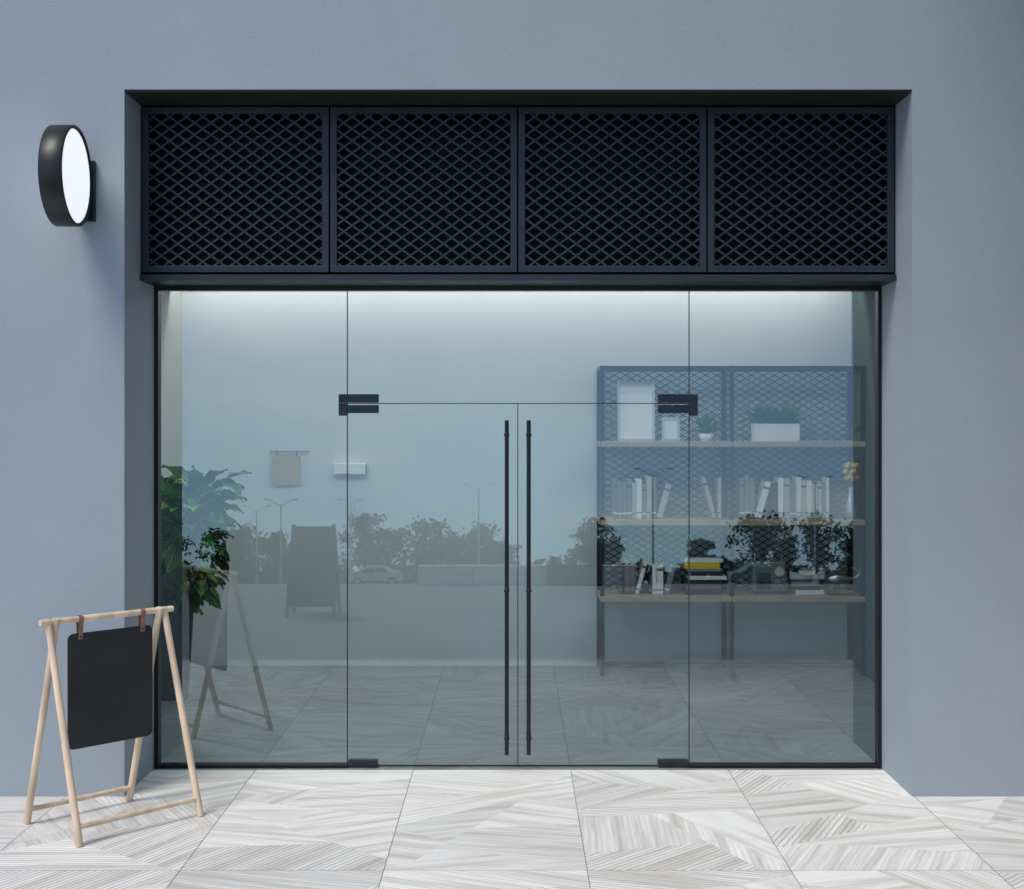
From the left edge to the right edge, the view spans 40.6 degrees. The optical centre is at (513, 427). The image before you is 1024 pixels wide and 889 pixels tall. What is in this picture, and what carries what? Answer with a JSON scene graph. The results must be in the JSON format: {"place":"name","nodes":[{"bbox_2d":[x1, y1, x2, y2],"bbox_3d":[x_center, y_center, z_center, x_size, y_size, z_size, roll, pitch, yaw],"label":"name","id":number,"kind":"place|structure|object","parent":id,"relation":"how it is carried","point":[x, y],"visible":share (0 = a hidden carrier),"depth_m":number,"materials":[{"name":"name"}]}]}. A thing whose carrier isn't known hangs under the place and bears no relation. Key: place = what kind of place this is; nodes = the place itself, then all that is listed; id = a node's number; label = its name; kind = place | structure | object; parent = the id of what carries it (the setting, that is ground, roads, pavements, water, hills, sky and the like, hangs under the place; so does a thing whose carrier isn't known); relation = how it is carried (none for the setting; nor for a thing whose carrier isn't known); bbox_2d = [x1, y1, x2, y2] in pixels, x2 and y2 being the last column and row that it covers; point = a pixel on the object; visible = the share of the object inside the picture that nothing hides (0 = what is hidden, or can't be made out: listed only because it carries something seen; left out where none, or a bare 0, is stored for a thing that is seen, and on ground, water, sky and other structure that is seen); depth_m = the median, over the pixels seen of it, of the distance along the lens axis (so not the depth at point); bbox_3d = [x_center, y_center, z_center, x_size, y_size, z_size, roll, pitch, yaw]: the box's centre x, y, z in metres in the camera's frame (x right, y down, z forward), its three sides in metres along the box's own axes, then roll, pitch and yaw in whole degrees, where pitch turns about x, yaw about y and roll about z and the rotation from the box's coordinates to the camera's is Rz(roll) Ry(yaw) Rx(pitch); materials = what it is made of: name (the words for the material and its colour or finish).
{"place":"outdoors","nodes":[
{"label":"outdoors","id":0,"kind":"place"},
{"bbox_2d":[0,666,1023,888],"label":"pavement","id":1,"kind":"structure","parent":0,"point":[517,827],"depth_m":7.32,"materials":[{"name":"tile"}]},
{"bbox_2d":[23,606,203,847],"bbox_3d":[-2.016,1.443,6.900,0.565,1.048,0.743,0,0,41],"label":"sidewalk sign","id":2,"kind":"object","parent":1,"relation":"on","point":[109,684],"visible":1,"depth_m":6.88,"materials":[{"name":"brown wood"}]},
{"bbox_2d":[161,465,251,700],"bbox_3d":[-2.305,1.113,10.014,0.807,1.698,0.899,0,0,0],"label":"potted plant","id":3,"kind":"object","parent":1,"relation":"on","point":[196,519],"visible":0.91,"depth_m":9.92,"materials":[{"name":"green plant"}]},
{"bbox_2d":[597,366,864,675],"bbox_3d":[1.728,0.737,11.159,2.094,2.451,0.461,0,0,0],"label":"bookshelf","id":4,"kind":"object","parent":1,"relation":"on","point":[731,595],"visible":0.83,"depth_m":11.36,"materials":[{"name":"black metal"}]},
{"bbox_2d":[617,381,654,440],"bbox_3d":[0.987,-0.134,11.193,0.302,0.484,0.054,0,0,0],"label":"picture frame","id":5,"kind":"object","parent":4,"relation":"on","point":[635,422],"visible":1,"depth_m":11.19,"materials":[{"name":"white paint"}]},
{"bbox_2d":[612,476,671,517],"bbox_3d":[1.027,0.558,11.169,0.467,0.335,0.221,0,0,0],"label":"book row","id":6,"kind":"object","parent":4,"relation":"in","point":[636,498],"visible":1,"depth_m":11.06,"materials":[{"name":"white paper"}]},
{"bbox_2d":[611,559,675,593],"bbox_3d":[1.042,1.198,11.168,0.508,0.265,0.218,0,0,0],"label":"book row","id":7,"kind":"object","parent":4,"relation":"in","point":[655,584],"visible":1,"depth_m":11.06,"materials":[{"name":"white paper"}]},
{"bbox_2d":[662,417,679,440],"bbox_3d":[1.257,0.013,11.103,0.143,0.190,0.033,0,0,0],"label":"picture frame","id":8,"kind":"object","parent":4,"relation":"on","point":[670,428],"visible":1,"depth_m":11.10,"materials":[{"name":"white paint"}]},
{"bbox_2d":[681,556,725,594],"bbox_3d":[1.526,1.188,11.145,0.334,0.287,0.210,0,0,0],"label":"book stack","id":9,"kind":"object","parent":4,"relation":"in","point":[707,575],"visible":0.96,"depth_m":11.04,"materials":[{"name":"paper"}]},
{"bbox_2d":[690,412,725,440],"bbox_3d":[1.552,-0.011,11.115,0.287,0.239,0.273,0,0,-35],"label":"potted succulent","id":10,"kind":"object","parent":4,"relation":"on","point":[706,427],"visible":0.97,"depth_m":11.08,"materials":[{"name":"green plant"}]},
{"bbox_2d":[699,476,720,517],"bbox_3d":[1.577,0.560,11.157,0.160,0.332,0.196,0,0,0],"label":"book row","id":11,"kind":"object","parent":4,"relation":"in","point":[714,511],"visible":1,"depth_m":11.06,"materials":[{"name":"white paper"}]},
{"bbox_2d":[750,552,785,593],"bbox_3d":[2.042,1.167,11.110,0.275,0.330,0.140,0,0,0],"label":"retro radio","id":12,"kind":"object","parent":4,"relation":"in","point":[767,576],"visible":1,"depth_m":11.06,"materials":[{"name":"green plastic"}]},
{"bbox_2d":[740,402,809,440],"bbox_3d":[2.100,-0.047,11.111,0.561,0.312,0.350,0,0,0],"label":"planter box","id":13,"kind":"object","parent":4,"relation":"on","point":[773,424],"visible":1,"depth_m":11.03,"materials":[{"name":"white ceramic"}]},
{"bbox_2d":[736,475,828,517],"bbox_3d":[2.161,0.556,11.162,0.714,0.341,0.205,0,0,0],"label":"book row","id":14,"kind":"object","parent":4,"relation":"in","point":[797,497],"visible":1,"depth_m":11.06,"materials":[{"name":"white paper"}]},
{"bbox_2d":[787,580,824,594],"bbox_3d":[2.347,1.284,11.145,0.259,0.097,0.210,0,0,0],"label":"book stack","id":15,"kind":"object","parent":4,"relation":"in","point":[805,587],"visible":0.99,"depth_m":11.04,"materials":[{"name":"white paper"}]},
{"bbox_2d":[789,562,824,580],"bbox_3d":[2.357,1.158,11.130,0.280,0.150,0.070,0,0,0],"label":"model ship","id":16,"kind":"object","parent":15,"relation":"on","point":[804,573],"visible":1,"depth_m":11.11,"materials":[{"name":"white paint"}]},
{"bbox_2d":[827,567,859,595],"bbox_3d":[2.653,1.219,10.985,0.332,0.227,0.086,0,0,0],"label":"whale figurine","id":17,"kind":"object","parent":4,"relation":"on","point":[837,578],"visible":1,"depth_m":10.96,"materials":[{"name":"silver metal"}]},
{"bbox_2d":[843,461,858,518],"bbox_3d":[2.680,0.499,11.000,0.125,0.458,0.137,0,0,0],"label":"flower vase","id":18,"kind":"object","parent":4,"relation":"on","point":[850,510],"visible":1,"depth_m":10.97,"materials":[{"name":"white ceramic"}]},
{"bbox_2d":[849,419,865,433],"bbox_3d":[2.805,0.011,10.995,0.287,0.195,0.240,0,0,0],"label":"potted succulent","id":19,"kind":"object","parent":4,"relation":"on","point":[856,430],"visible":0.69,"depth_m":10.97,"materials":[{"name":"green plant"}]},
{"bbox_2d":[161,291,874,681],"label":"interior walls","id":20,"kind":"structure","parent":0,"point":[249,379],"depth_m":11.40,"materials":[{"name":"paint"}]},
{"bbox_2d":[269,450,308,484],"bbox_3d":[-1.847,0.331,11.382,0.328,0.285,0.035,0,0,0],"label":"hanging wall poster","id":21,"kind":"object","parent":20,"relation":"attached to","point":[285,470],"visible":1,"depth_m":11.37,"materials":[{"name":"beige paper"}]},
{"bbox_2d":[334,463,366,473],"bbox_3d":[-1.340,0.339,11.364,0.266,0.086,0.069,0,0,0],"label":"wall light box","id":22,"kind":"object","parent":20,"relation":"attached to","point":[353,468],"visible":1,"depth_m":11.33,"materials":[{"name":"white paint"}]},
{"bbox_3d":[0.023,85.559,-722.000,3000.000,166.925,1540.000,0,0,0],"label":"ground","id":23,"kind":"structure","parent":0,"visible":0},
{"bbox_2d":[0,0,1023,796],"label":"facade wall","id":24,"kind":"structure","parent":23,"relation":"on","point":[76,420],"depth_m":7.36,"materials":[{"name":"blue paint"}]},
{"bbox_2d":[38,125,95,226],"bbox_3d":[-2.282,-1.283,7.084,0.122,0.512,0.550,0,0,0],"label":"round wall sign","id":25,"kind":"object","parent":24,"relation":"attached to","point":[67,175],"visible":1,"depth_m":6.95,"materials":[{"name":"black metal"}]},
{"bbox_2d":[140,106,895,285],"bbox_3d":[0.023,-1.298,7.867,4.184,0.972,0.425,0,0,0],"label":"transom casing","id":26,"kind":"object","parent":24,"relation":"attached to","point":[518,279],"visible":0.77,"depth_m":7.86,"materials":[{"name":"black metal"}]},
{"bbox_2d":[142,107,329,272],"bbox_3d":[-1.543,-1.318,7.699,1.034,0.916,0.063,0,0,0],"label":"metal grille panel","id":27,"kind":"object","parent":26,"relation":"attached to","point":[152,114],"visible":1,"depth_m":7.68,"materials":[{"name":"black metal"}]},
{"bbox_2d":[330,107,516,272],"bbox_3d":[-0.500,-1.318,7.699,1.035,0.916,0.063,0,0,0],"label":"metal grille panel","id":28,"kind":"object","parent":26,"relation":"attached to","point":[402,113],"visible":1,"depth_m":7.68,"materials":[{"name":"black metal"}]},
{"bbox_2d":[518,107,705,272],"bbox_3d":[0.545,-1.318,7.699,1.041,0.916,0.063,0,0,0],"label":"metal grille panel","id":29,"kind":"object","parent":26,"relation":"attached to","point":[600,113],"visible":1,"depth_m":7.68,"materials":[{"name":"black metal"}]},
{"bbox_2d":[707,107,893,272],"bbox_3d":[1.590,-1.318,7.699,1.032,0.916,0.063,0,0,0],"label":"metal grille panel","id":30,"kind":"object","parent":26,"relation":"attached to","point":[885,115],"visible":1,"depth_m":7.68,"materials":[{"name":"black metal"}]},
{"bbox_2d":[125,90,910,105],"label":"opening soffit","id":31,"kind":"structure","parent":24,"relation":"attached to","point":[518,97],"depth_m":7.49,"materials":[{"name":"black metal"}]},
{"bbox_2d":[154,286,881,768],"bbox_3d":[0.023,0.575,8.000,4.186,2.774,0.070,0,0,0],"label":"glass storefront window","id":32,"kind":"structure","parent":24,"relation":"attached to","point":[158,290],"depth_m":7.96,"materials":[{"name":"clear glass"}]},
{"bbox_2d":[378,404,657,765],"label":"door edge seals","id":33,"kind":"object","parent":32,"relation":"attached to","point":[517,663],"depth_m":8.00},
{"bbox_2d":[504,420,531,754],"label":"pull handles","id":34,"kind":"object","parent":32,"relation":"attached to","point":[528,591],"visible":1,"depth_m":7.92,"materials":[{"name":"black metal"}]},
{"bbox_2d":[347,291,689,763],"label":"glass joints","id":35,"kind":"object","parent":32,"relation":"attached to","point":[562,403],"visible":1,"depth_m":7.99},
{"bbox_2d":[339,394,697,766],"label":"patch fittings","id":36,"kind":"object","parent":32,"relation":"attached to","point":[690,399],"visible":1,"depth_m":7.98,"materials":[{"name":"black metal"}]},
{"bbox_2d":[154,286,881,768],"bbox_3d":[0.023,0.575,8.000,4.186,2.774,0.070,0,0,0],"label":"window frame","id":37,"kind":"structure","parent":24,"relation":"in","point":[157,289],"depth_m":7.97,"materials":[{"name":"black metal"}]}
]}

